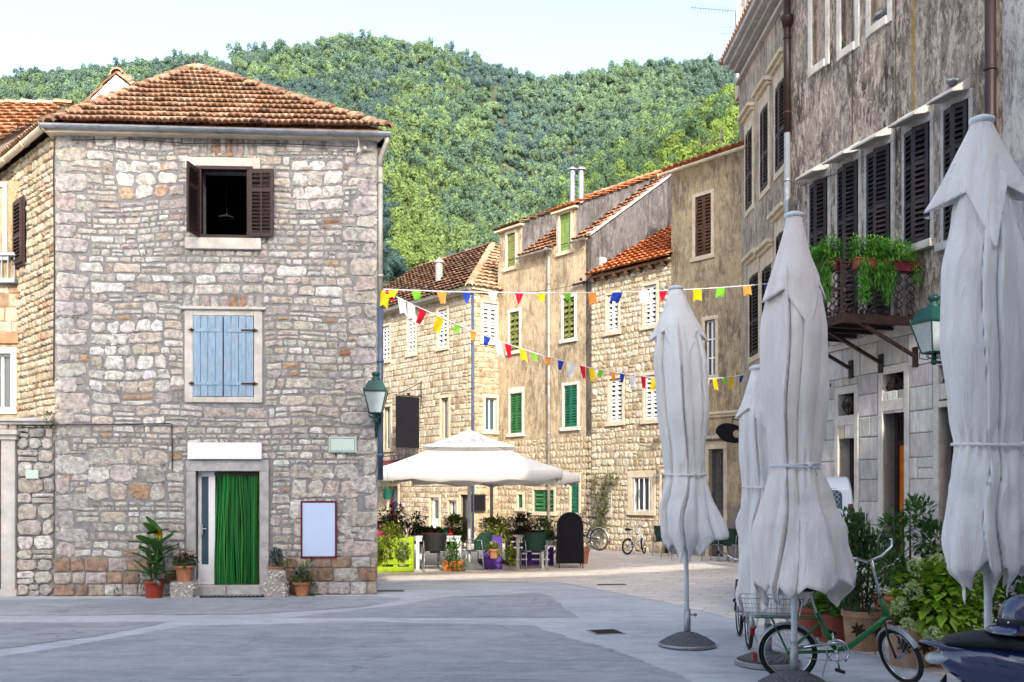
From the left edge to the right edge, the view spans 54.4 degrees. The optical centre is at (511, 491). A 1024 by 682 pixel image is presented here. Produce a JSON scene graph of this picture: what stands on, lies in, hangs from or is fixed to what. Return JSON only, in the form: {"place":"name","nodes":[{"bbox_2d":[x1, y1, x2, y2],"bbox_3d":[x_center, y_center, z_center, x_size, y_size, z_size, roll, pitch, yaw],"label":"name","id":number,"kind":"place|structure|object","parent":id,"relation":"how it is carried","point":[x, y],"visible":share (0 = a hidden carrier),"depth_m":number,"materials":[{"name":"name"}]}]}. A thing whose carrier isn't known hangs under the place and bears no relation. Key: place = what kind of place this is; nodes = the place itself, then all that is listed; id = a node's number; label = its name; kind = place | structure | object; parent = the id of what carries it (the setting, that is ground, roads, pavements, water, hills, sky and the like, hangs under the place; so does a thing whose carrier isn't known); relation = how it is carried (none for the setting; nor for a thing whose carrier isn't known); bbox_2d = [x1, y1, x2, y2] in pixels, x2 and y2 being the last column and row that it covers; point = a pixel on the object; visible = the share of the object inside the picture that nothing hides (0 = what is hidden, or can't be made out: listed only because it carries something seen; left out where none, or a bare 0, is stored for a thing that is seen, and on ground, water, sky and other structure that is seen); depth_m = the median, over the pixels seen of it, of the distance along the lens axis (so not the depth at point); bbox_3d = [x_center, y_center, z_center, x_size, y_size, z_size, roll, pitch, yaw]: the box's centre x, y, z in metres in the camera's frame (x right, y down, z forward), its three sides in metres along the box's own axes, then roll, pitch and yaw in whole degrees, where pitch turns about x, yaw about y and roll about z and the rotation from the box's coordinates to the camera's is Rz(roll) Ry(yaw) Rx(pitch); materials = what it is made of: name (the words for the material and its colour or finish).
{"place":"outdoors","nodes":[
{"label":"outdoors","id":0,"kind":"place"},
{"bbox_2d":[0,98,74,150],"bbox_3d":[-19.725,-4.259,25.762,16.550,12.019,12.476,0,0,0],"label":"roof","id":1,"kind":"structure","parent":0,"point":[18,117],"depth_m":24.67,"materials":[{"name":"tile"}]},
{"bbox_2d":[0,0,745,78],"label":"sky","id":2,"kind":"structure","parent":0,"point":[541,37],"materials":[{"name":"white"}]},
{"bbox_2d":[58,49,730,309],"bbox_3d":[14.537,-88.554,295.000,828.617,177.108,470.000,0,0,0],"label":"hill","id":3,"kind":"structure","parent":0,"point":[493,99],"depth_m":288.73,"materials":[{"name":"plant"}]},
{"bbox_2d":[0,28,738,282],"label":"hillside wood","id":4,"kind":"object","parent":3,"relation":"on","point":[679,110],"visible":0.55,"depth_m":267.94,"materials":[{"name":"plant"}]},
{"bbox_2d":[377,242,503,543],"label":"corner house","id":5,"kind":"structure","parent":0,"point":[456,374],"depth_m":35.06,"materials":[{"name":"stone"}]},
{"bbox_2d":[394,381,422,447],"bbox_3d":[-3.674,-2.769,35.359,1.200,2.426,0.120,0,0,-39],"label":"hanging banner","id":6,"kind":"object","parent":5,"relation":"attached to","point":[407,421],"visible":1,"depth_m":35.32,"materials":[{"name":"metal"}]},
{"bbox_2d":[405,314,417,357],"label":"window","id":7,"kind":"structure","parent":5,"relation":"in","point":[412,339],"depth_m":36.36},
{"bbox_2d":[435,305,448,351],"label":"window","id":8,"kind":"structure","parent":5,"relation":"in","point":[444,345],"depth_m":34.76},
{"bbox_2d":[437,394,450,441],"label":"window","id":9,"kind":"structure","parent":5,"relation":"in","point":[446,404],"depth_m":34.78,"materials":[{"name":"beige wood"}]},
{"bbox_2d":[479,299,498,345],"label":"window","id":10,"kind":"structure","parent":5,"relation":"in","point":[489,322],"depth_m":33.97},
{"bbox_2d":[481,394,498,434],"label":"window","id":11,"kind":"structure","parent":5,"relation":"in","point":[490,411],"depth_m":34.04,"materials":[{"name":"white paint"}]},
{"bbox_2d":[0,580,959,681],"bbox_3d":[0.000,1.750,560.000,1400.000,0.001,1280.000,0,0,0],"label":"plaza ground","id":12,"kind":"structure","parent":0,"point":[646,626],"depth_m":13.32,"materials":[{"name":"stone"}]},
{"bbox_2d":[0,181,19,417],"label":"side house","id":13,"kind":"structure","parent":12,"relation":"on","point":[9,338],"depth_m":18.09,"materials":[{"name":"paint"}]},
{"bbox_2d":[0,182,10,260],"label":"window","id":14,"kind":"structure","parent":13,"relation":"in","point":[4,185],"depth_m":18.06,"materials":[{"name":"white paint"}]},
{"bbox_2d":[0,348,16,413],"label":"window","id":15,"kind":"structure","parent":13,"relation":"in","point":[8,373],"depth_m":18.19,"materials":[{"name":"white paint"}]},
{"bbox_2d":[0,418,54,596],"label":"terrace wall","id":16,"kind":"structure","parent":12,"relation":"on","point":[26,537],"depth_m":16.68,"materials":[{"name":"stone"}]},
{"bbox_2d":[0,430,21,596],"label":"door","id":17,"kind":"structure","parent":16,"relation":"in","point":[9,439],"depth_m":16.64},
{"bbox_2d":[0,622,164,647],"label":"asphalt patch","id":18,"kind":"object","parent":12,"relation":"on","point":[15,634],"visible":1,"depth_m":12.53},
{"bbox_2d":[125,516,179,597],"bbox_3d":[-5.950,1.073,16.499,0.778,1.354,0.920,0,0,-37],"label":"canna plant","id":19,"kind":"object","parent":12,"relation":"on","point":[154,587],"visible":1,"depth_m":16.37,"materials":[{"name":"green plant"}]},
{"bbox_2d":[169,580,198,597],"bbox_3d":[-5.445,1.615,16.546,0.416,0.284,0.360,0,0,-3],"label":"shell pedestal","id":20,"kind":"object","parent":12,"relation":"on","point":[188,589],"visible":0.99,"depth_m":16.39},
{"bbox_2d":[171,550,199,581],"bbox_3d":[-5.426,1.221,16.543,0.484,0.527,0.414,0,0,-11],"label":"flower pot","id":21,"kind":"object","parent":20,"relation":"on","point":[184,572],"visible":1,"depth_m":16.45,"materials":[{"name":"ceramic"}]},
{"bbox_2d":[0,62,392,595],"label":"stone house","id":22,"kind":"structure","parent":12,"relation":"on","point":[194,246],"depth_m":16.86,"materials":[{"name":"beige stone"}]},
{"bbox_2d":[12,195,24,268],"bbox_3d":[-8.890,-4.670,17.904,0.067,1.229,0.566,0,0,-43],"label":"window shutter","id":23,"kind":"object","parent":22,"relation":"in","point":[18,206],"depth_m":17.81,"materials":[{"name":"brown paint"}]},
{"bbox_2d":[180,306,265,402],"bbox_3d":[-4.884,-2.318,16.883,1.418,1.614,0.185,0,0,-3],"label":"window","id":24,"kind":"structure","parent":22,"relation":"in","point":[224,355],"depth_m":16.83,"materials":[{"name":"blue paint"}]},
{"bbox_2d":[188,442,261,458],"bbox_3d":[-4.840,-0.690,16.783,1.228,0.280,0.050,0,0,-3],"label":"sign panel","id":25,"kind":"object","parent":22,"relation":"attached to","point":[211,450],"visible":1,"depth_m":16.76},
{"bbox_2d":[186,460,269,594],"bbox_3d":[-4.819,0.606,17.012,1.386,2.287,0.415,0,0,-3],"label":"door","id":26,"kind":"structure","parent":22,"relation":"in","point":[233,507],"depth_m":16.95,"materials":[{"name":"white paint"}]},
{"bbox_2d":[185,157,273,249],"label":"window","id":27,"kind":"structure","parent":22,"relation":"in","point":[229,199],"depth_m":16.83,"materials":[{"name":"brown paint"}]},
{"bbox_2d":[301,501,336,557],"bbox_3d":[-3.276,0.640,16.884,0.608,0.971,0.035,0,0,-3],"label":"notice board","id":28,"kind":"object","parent":22,"relation":"attached to","point":[318,529],"visible":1,"depth_m":16.87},
{"bbox_2d":[329,437,355,451],"bbox_3d":[-2.878,-0.800,16.915,0.462,0.262,0.029,0,0,-3],"label":"wall plaque","id":29,"kind":"object","parent":22,"relation":"attached to","point":[342,444],"depth_m":16.91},
{"bbox_2d":[363,371,387,436],"bbox_3d":[-2.288,-1.477,16.773,0.397,1.088,0.522,0,0,-3],"label":"wall lantern","id":30,"kind":"object","parent":22,"relation":"attached to","point":[375,390],"depth_m":16.58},
{"bbox_2d":[380,290,746,391],"bbox_3d":[1.888,-2.848,21.058,0.216,1.187,11.778,0,0,44],"label":"bunting","id":31,"kind":"object","parent":22,"relation":"hanging from","point":[384,300],"visible":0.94,"depth_m":19.13,"materials":[{"name":"fabric"}]},
{"bbox_2d":[0,596,400,615],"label":"asphalt patch","id":32,"kind":"object","parent":12,"relation":"on","point":[168,606],"visible":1,"depth_m":15.28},
{"bbox_2d":[263,547,289,596],"bbox_3d":[-3.919,1.332,16.645,0.436,0.862,0.361,0,0,-3],"label":"shell planter","id":33,"kind":"object","parent":12,"relation":"on","point":[276,584],"visible":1,"depth_m":16.51,"materials":[{"name":"stone"}]},
{"bbox_2d":[290,559,316,596],"bbox_3d":[-3.482,1.452,16.669,0.499,0.661,0.420,0,0,-6],"label":"flower pot","id":34,"kind":"object","parent":12,"relation":"on","point":[301,588],"visible":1,"depth_m":16.62,"materials":[{"name":"ceramic"}]},
{"bbox_2d":[0,622,691,681],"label":"asphalt patch","id":35,"kind":"object","parent":12,"relation":"on","point":[367,652],"visible":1,"depth_m":10.49,"materials":[{"name":"asphalt"}]},
{"bbox_2d":[287,592,576,617],"bbox_3d":[-1.101,1.746,15.532,4.103,0.001,3.541,0,0,0],"label":"asphalt patch","id":36,"kind":"object","parent":12,"relation":"on","point":[539,605],"visible":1,"depth_m":14.89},
{"bbox_2d":[647,285,728,650],"bbox_3d":[1.970,-0.291,11.254,0.876,4.083,0.658,0,0,0],"label":"parasol","id":37,"kind":"object","parent":12,"relation":"on","point":[692,521],"visible":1,"depth_m":11.04,"materials":[{"name":"fabric"}]},
{"bbox_2d":[716,550,757,648],"bbox_3d":[2.698,1.222,11.566,0.611,1.049,1.652,0,0,7],"label":"bicycle","id":38,"kind":"object","parent":12,"relation":"on","point":[745,620],"visible":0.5,"depth_m":11.38,"materials":[{"name":"rubber"}]},
{"bbox_2d":[735,365,801,670],"bbox_3d":[2.575,0.234,10.041,0.674,3.031,0.660,0,0,0],"label":"parasol","id":39,"kind":"object","parent":12,"relation":"on","point":[753,458],"visible":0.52,"depth_m":9.93,"materials":[{"name":"fabric"}]},
{"bbox_2d":[751,211,855,681],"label":"parasol","id":40,"kind":"object","parent":12,"relation":"on","point":[799,541],"visible":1,"depth_m":8.67,"materials":[{"name":"fabric"}]},
{"bbox_2d":[738,535,923,681],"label":"bicycle","id":41,"kind":"object","parent":12,"relation":"on","point":[883,634],"visible":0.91,"depth_m":9.07,"materials":[{"name":"metal"}]},
{"bbox_2d":[919,630,1023,681],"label":"scooter","id":42,"kind":"object","parent":12,"relation":"on","point":[975,656],"visible":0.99,"depth_m":6.27,"materials":[{"name":"blue plastic"}]},
{"bbox_2d":[984,594,1023,636],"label":"helmet","id":43,"kind":"object","parent":42,"relation":"on","point":[1009,620],"visible":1,"depth_m":6.24,"materials":[{"name":"blue plastic"}]},
{"bbox_2d":[923,114,1023,628],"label":"parasol","id":44,"kind":"object","parent":12,"relation":"on","point":[980,189],"visible":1,"depth_m":6.93,"materials":[{"name":"fabric"}]},
{"bbox_2d":[377,543,1001,678],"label":"stone paving","id":45,"kind":"structure","parent":0,"point":[655,576],"depth_m":20.51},
{"bbox_2d":[80,67,377,272],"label":"gabled house","id":46,"kind":"structure","parent":45,"relation":"on","point":[118,78],"depth_m":24.04,"materials":[{"name":"paint"}]},
{"bbox_2d":[377,536,413,571],"bbox_3d":[-2.526,1.363,21.687,0.780,0.775,0.260,0,0,-1],"label":"pallet planter","id":47,"kind":"object","parent":45,"relation":"on","point":[395,567],"visible":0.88,"depth_m":21.56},
{"bbox_2d":[377,521,411,561],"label":"trailing plant","id":48,"kind":"object","parent":47,"relation":"in","point":[388,530],"visible":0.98,"depth_m":21.52,"materials":[{"name":"green plant"}]},
{"bbox_2d":[377,500,428,565],"bbox_3d":[-2.545,0.972,22.795,1.352,1.555,0.993,0,0,0],"label":"flowering shrub","id":49,"kind":"object","parent":45,"relation":"on","point":[415,529],"visible":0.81,"depth_m":22.74,"materials":[{"name":"green plant"}]},
{"bbox_2d":[422,533,446,571],"bbox_3d":[-1.718,1.329,22.036,0.548,0.845,0.576,0,0,-9],"label":"cafe chair","id":50,"kind":"object","parent":45,"relation":"on","point":[433,542],"visible":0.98,"depth_m":21.83,"materials":[{"name":"grey plastic"}]},
{"bbox_2d":[442,511,472,557],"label":"cafe plant","id":51,"kind":"object","parent":45,"relation":"on","point":[453,518],"visible":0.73,"depth_m":23.11,"materials":[{"name":"green plant"}]},
{"bbox_2d":[377,429,562,569],"bbox_3d":[-0.965,0.170,22.518,3.916,3.160,3.916,0,0,-2],"label":"cafe parasol","id":52,"kind":"object","parent":45,"relation":"on","point":[469,455],"visible":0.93,"depth_m":21.02,"materials":[{"name":"white fabric"}]},
{"bbox_2d":[483,535,501,568],"bbox_3d":[-0.434,1.363,22.504,0.420,0.775,0.260,0,0,-3],"label":"pallet planter","id":53,"kind":"object","parent":45,"relation":"on","point":[491,563],"visible":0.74,"depth_m":22.38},
{"bbox_2d":[474,513,514,544],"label":"cafe plant","id":54,"kind":"object","parent":53,"relation":"in","point":[491,523],"visible":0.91,"depth_m":22.51,"materials":[{"name":"green plant"}]},
{"bbox_2d":[412,460,579,563],"bbox_3d":[-0.500,0.390,24.400,3.815,2.720,3.815,0,0,-5],"label":"cafe parasol","id":55,"kind":"object","parent":45,"relation":"on","point":[570,479],"visible":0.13,"depth_m":22.62,"materials":[{"name":"white fabric"}]},
{"bbox_2d":[505,530,553,564],"bbox_3d":[0.421,1.333,23.776,1.150,0.835,0.280,0,0,3],"label":"pallet planter","id":56,"kind":"object","parent":45,"relation":"on","point":[530,557],"visible":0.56,"depth_m":23.64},
{"bbox_2d":[505,512,540,557],"bbox_3d":[0.248,1.033,23.316,0.883,1.139,0.686,0,0,-20],"label":"cafe plant","id":57,"kind":"object","parent":56,"relation":"in","point":[519,529],"visible":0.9,"depth_m":23.22,"materials":[{"name":"green plant"}]},
{"bbox_2d":[520,532,547,570],"bbox_3d":[0.497,1.329,22.358,0.548,0.845,0.576,0,0,-14],"label":"cafe chair","id":58,"kind":"object","parent":45,"relation":"on","point":[533,542],"visible":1,"depth_m":22.16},
{"bbox_2d":[556,512,583,567],"bbox_3d":[1.335,1.108,22.907,0.605,1.291,0.446,0,0,-3],"label":"chalkboard","id":59,"kind":"object","parent":45,"relation":"on","point":[570,540],"visible":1,"depth_m":22.79,"materials":[{"name":"black wood"}]},
{"bbox_2d":[492,166,676,548],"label":"plastered house","id":60,"kind":"structure","parent":45,"relation":"on","point":[544,414],"depth_m":31.98,"materials":[{"name":"paint"}]},
{"bbox_2d":[503,228,517,271],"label":"window","id":61,"kind":"structure","parent":60,"relation":"in","point":[512,239],"depth_m":33.61,"materials":[{"name":"green paint"}]},
{"bbox_2d":[506,307,520,354],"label":"window","id":62,"kind":"structure","parent":60,"relation":"in","point":[515,332],"depth_m":33.48,"materials":[{"name":"green paint"}]},
{"bbox_2d":[506,386,524,436],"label":"window","id":63,"kind":"structure","parent":60,"relation":"in","point":[517,400],"depth_m":33.40,"materials":[{"name":"green paint"}]},
{"bbox_2d":[530,487,556,515],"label":"window","id":64,"kind":"structure","parent":60,"relation":"in","point":[539,496],"depth_m":32.31,"materials":[{"name":"green paint"}]},
{"bbox_2d":[556,209,573,256],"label":"window","id":65,"kind":"structure","parent":60,"relation":"in","point":[566,224],"depth_m":31.44,"materials":[{"name":"green paint"}]},
{"bbox_2d":[559,293,577,343],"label":"window","id":66,"kind":"structure","parent":60,"relation":"in","point":[570,307],"depth_m":31.33,"materials":[{"name":"green paint"}]},
{"bbox_2d":[560,381,580,430],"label":"window","id":67,"kind":"structure","parent":60,"relation":"in","point":[572,393],"depth_m":31.21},
{"bbox_2d":[585,225,672,553],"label":"shuttered house","id":68,"kind":"structure","parent":45,"relation":"on","point":[626,447],"depth_m":29.30,"materials":[{"name":"stone"}]},
{"bbox_2d":[589,471,615,548],"bbox_3d":[2.740,0.569,29.866,0.383,2.370,1.262,0,0,-39],"label":"climbing vine","id":69,"kind":"object","parent":68,"relation":"attached to","point":[602,511],"visible":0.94,"depth_m":29.95,"materials":[{"name":"green plant"}]},
{"bbox_2d":[603,290,620,336],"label":"window","id":70,"kind":"structure","parent":68,"relation":"in","point":[615,307],"depth_m":29.83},
{"bbox_2d":[605,375,625,425],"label":"window","id":71,"kind":"structure","parent":68,"relation":"in","point":[615,398],"depth_m":29.71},
{"bbox_2d":[626,471,655,515],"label":"window","id":72,"kind":"structure","parent":68,"relation":"in","point":[644,500],"depth_m":28.92,"materials":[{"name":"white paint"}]},
{"bbox_2d":[639,280,658,330],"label":"window","id":73,"kind":"structure","parent":68,"relation":"in","point":[650,311],"depth_m":28.60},
{"bbox_2d":[640,372,657,423],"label":"window","id":74,"kind":"structure","parent":68,"relation":"in","point":[649,399],"depth_m":28.66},
{"bbox_2d":[657,126,750,557],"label":"tan house","id":75,"kind":"structure","parent":45,"relation":"on","point":[706,217],"depth_m":26.72,"materials":[{"name":"paint"}]},
{"bbox_2d":[690,188,714,262],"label":"window","id":76,"kind":"structure","parent":75,"relation":"in","point":[704,232],"depth_m":27.08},
{"bbox_2d":[701,314,719,380],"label":"window","id":77,"kind":"structure","parent":75,"relation":"in","point":[712,326],"depth_m":26.92,"materials":[{"name":"white paint"}]},
{"bbox_2d":[705,441,726,557],"bbox_3d":[5.545,0.193,26.756,0.230,3.114,0.753,0,0,-39],"label":"door","id":78,"kind":"structure","parent":75,"relation":"in","point":[717,464],"depth_m":26.79,"materials":[{"name":"beige glass"}]},
{"bbox_2d":[797,592,829,636],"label":"potted shrub","id":79,"kind":"object","parent":45,"relation":"on","point":[809,624],"visible":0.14,"depth_m":11.96,"materials":[{"name":"ceramic"}]},
{"bbox_2d":[811,591,860,641],"bbox_3d":[3.784,1.415,11.645,0.624,0.670,0.601,0,0,0],"label":"potted geranium","id":80,"kind":"object","parent":45,"relation":"on","point":[832,617],"visible":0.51,"depth_m":11.52,"materials":[{"name":"red ceramic"}]},
{"bbox_2d":[826,477,864,603],"bbox_3d":[4.582,0.767,15.801,2.000,1.975,3.950,0,0,16],"label":"van","id":81,"kind":"object","parent":45,"relation":"on","point":[841,490],"visible":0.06,"depth_m":13.98,"materials":[{"name":"metal"}]},
{"bbox_2d":[691,0,1001,598],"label":"palazzo","id":82,"kind":"structure","parent":45,"relation":"on","point":[853,117],"depth_m":18.74,"materials":[{"name":"paint"}]},
{"bbox_2d":[383,283,767,304],"bbox_3d":[1.973,-4.043,20.021,10.339,1.582,0.159,0,0,-37],"label":"bunting","id":83,"kind":"object","parent":82,"relation":"hanging from","point":[643,295],"visible":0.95,"depth_m":19.67,"materials":[{"name":"fabric"}]},
{"bbox_2d":[737,102,754,217],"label":"window","id":84,"kind":"structure","parent":82,"relation":"in","point":[746,117],"depth_m":25.07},
{"bbox_2d":[741,247,759,363],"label":"window","id":85,"kind":"structure","parent":82,"relation":"in","point":[750,260],"depth_m":24.53,"materials":[{"name":"black wood"}]},
{"bbox_2d":[751,76,770,200],"bbox_3d":[5.960,-8.332,23.601,0.320,2.598,1.103,0,0,0],"label":"window","id":86,"kind":"structure","parent":82,"relation":"in","point":[761,94],"depth_m":23.54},
{"bbox_2d":[753,238,773,322],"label":"window","id":87,"kind":"structure","parent":82,"relation":"in","point":[764,251],"depth_m":23.38,"materials":[{"name":"beige stone"}]},
{"bbox_2d":[766,47,783,181],"bbox_3d":[5.960,-8.360,22.195,0.320,2.572,1.181,0,0,0],"label":"window","id":88,"kind":"structure","parent":82,"relation":"in","point":[775,69],"depth_m":22.26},
{"bbox_2d":[766,201,783,261],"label":"window","id":89,"kind":"structure","parent":82,"relation":"in","point":[776,216],"depth_m":22.19,"materials":[{"name":"beige stone"}]},
{"bbox_2d":[795,162,830,346],"bbox_3d":[6.220,-4.810,20.374,0.560,3.801,0.873,0,0,-16],"label":"window","id":90,"kind":"structure","parent":82,"relation":"in","point":[820,199],"depth_m":20.26,"materials":[{"name":"black wood"}]},
{"bbox_2d":[808,0,829,77],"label":"window","id":91,"kind":"structure","parent":82,"relation":"in","point":[823,6],"depth_m":20.50,"materials":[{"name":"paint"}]},
{"bbox_2d":[810,233,843,304],"bbox_3d":[5.489,-3.842,17.566,0.696,1.324,1.171,0,0,-16],"label":"flower box","id":92,"kind":"object","parent":82,"relation":"attached to","point":[827,260],"visible":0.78,"depth_m":17.23,"materials":[{"name":"green plant"}]},
{"bbox_2d":[822,141,861,345],"bbox_3d":[6.500,-4.824,19.429,0.560,3.828,0.908,0,0,-16],"label":"window","id":93,"kind":"structure","parent":82,"relation":"in","point":[847,160],"depth_m":19.32,"materials":[{"name":"black wood"}]},
{"bbox_2d":[834,384,858,511],"bbox_3d":[6.692,-0.160,19.541,0.330,3.819,0.764,0,0,-16],"label":"door","id":94,"kind":"structure","parent":82,"relation":"in","point":[846,407],"depth_m":19.73,"materials":[{"name":"stone"}]},
{"bbox_2d":[836,0,859,61],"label":"window","id":95,"kind":"structure","parent":82,"relation":"in","point":[851,46],"depth_m":19.56,"materials":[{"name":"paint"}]},
{"bbox_2d":[842,232,900,306],"bbox_3d":[6.185,-3.806,17.209,0.988,1.371,0.703,0,0,-16],"label":"flower box","id":96,"kind":"object","parent":82,"relation":"attached to","point":[865,262],"visible":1,"depth_m":17.08,"materials":[{"name":"green ceramic"}]},
{"bbox_2d":[850,124,894,338],"bbox_3d":[6.770,-4.818,18.519,0.560,3.817,0.965,0,0,-16],"label":"window","id":97,"kind":"structure","parent":82,"relation":"in","point":[881,214],"depth_m":18.41,"materials":[{"name":"black wood"}]},
{"bbox_2d":[866,0,892,38],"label":"window","id":98,"kind":"structure","parent":82,"relation":"in","point":[876,26],"depth_m":18.64,"materials":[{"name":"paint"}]},
{"bbox_2d":[878,362,909,585],"bbox_3d":[7.094,-0.280,18.182,0.330,4.061,0.854,0,0,-16],"label":"door","id":99,"kind":"structure","parent":82,"relation":"in","point":[890,382],"depth_m":18.42,"materials":[{"name":"stone"}]},
{"bbox_2d":[876,235,924,285],"bbox_3d":[6.738,-3.997,17.387,0.934,0.947,0.629,0,0,-16],"label":"flower box","id":100,"kind":"object","parent":82,"relation":"attached to","point":[904,264],"visible":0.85,"depth_m":17.30,"materials":[{"name":"green plant"}]},
{"bbox_2d":[888,104,935,256],"bbox_3d":[7.073,-5.485,17.496,0.560,2.539,0.920,0,0,-16],"label":"window","id":101,"kind":"structure","parent":82,"relation":"in","point":[917,192],"depth_m":17.41,"materials":[{"name":"black wood"}]},
{"bbox_2d":[909,294,941,364],"bbox_3d":[7.037,-2.406,15.867,1.268,1.430,0.522,0,0,-16],"label":"wall lantern","id":102,"kind":"object","parent":82,"relation":"attached to","point":[925,325],"depth_m":15.67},
{"bbox_2d":[933,356,953,585],"bbox_3d":[7.506,-0.278,16.789,0.330,4.056,0.792,0,0,-16],"label":"door","id":103,"kind":"structure","parent":82,"relation":"in","point":[938,375],"depth_m":17.03,"materials":[{"name":"stone"}]},
{"bbox_2d":[926,77,972,252],"bbox_3d":[7.346,-5.438,16.572,0.560,2.715,0.840,0,0,-16],"label":"window","id":104,"kind":"structure","parent":82,"relation":"in","point":[956,108],"depth_m":16.62,"materials":[{"name":"black wood"}]},
{"bbox_2d":[838,505,893,651],"bbox_3d":[3.855,0.935,11.081,0.843,1.629,0.766,0,0,0],"label":"potted oleander","id":105,"kind":"object","parent":45,"relation":"on","point":[858,620],"visible":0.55,"depth_m":10.95,"materials":[{"name":"plant"}]},
{"bbox_2d":[865,529,913,620],"bbox_3d":[5.139,1.131,13.618,0.751,1.239,0.646,0,0,0],"label":"potted shrub","id":106,"kind":"object","parent":45,"relation":"on","point":[887,598],"visible":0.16,"depth_m":13.51,"materials":[{"name":"green plant"}]},
{"bbox_2d":[868,492,944,668],"bbox_3d":[4.041,0.872,10.048,0.955,1.756,0.621,0,0,0],"label":"potted tree","id":107,"kind":"object","parent":45,"relation":"on","point":[925,526],"visible":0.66,"depth_m":9.99,"materials":[{"name":"green plant"}]},
{"bbox_2d":[883,544,1004,667],"bbox_3d":[4.302,1.135,9.942,1.171,1.230,0.949,0,0,0],"label":"hydrangea bush","id":108,"kind":"object","parent":45,"relation":"on","point":[949,609],"visible":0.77,"depth_m":9.74,"materials":[{"name":"green plant"}]},
{"bbox_2d":[975,575,1023,635],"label":"potted shrub","id":109,"kind":"object","parent":45,"relation":"on","point":[1019,589],"visible":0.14,"depth_m":10.07,"materials":[{"name":"green plant"}]},
{"bbox_2d":[1002,0,1023,602],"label":"grey house","id":110,"kind":"structure","parent":45,"relation":"on","point":[1013,76],"depth_m":15.42,"materials":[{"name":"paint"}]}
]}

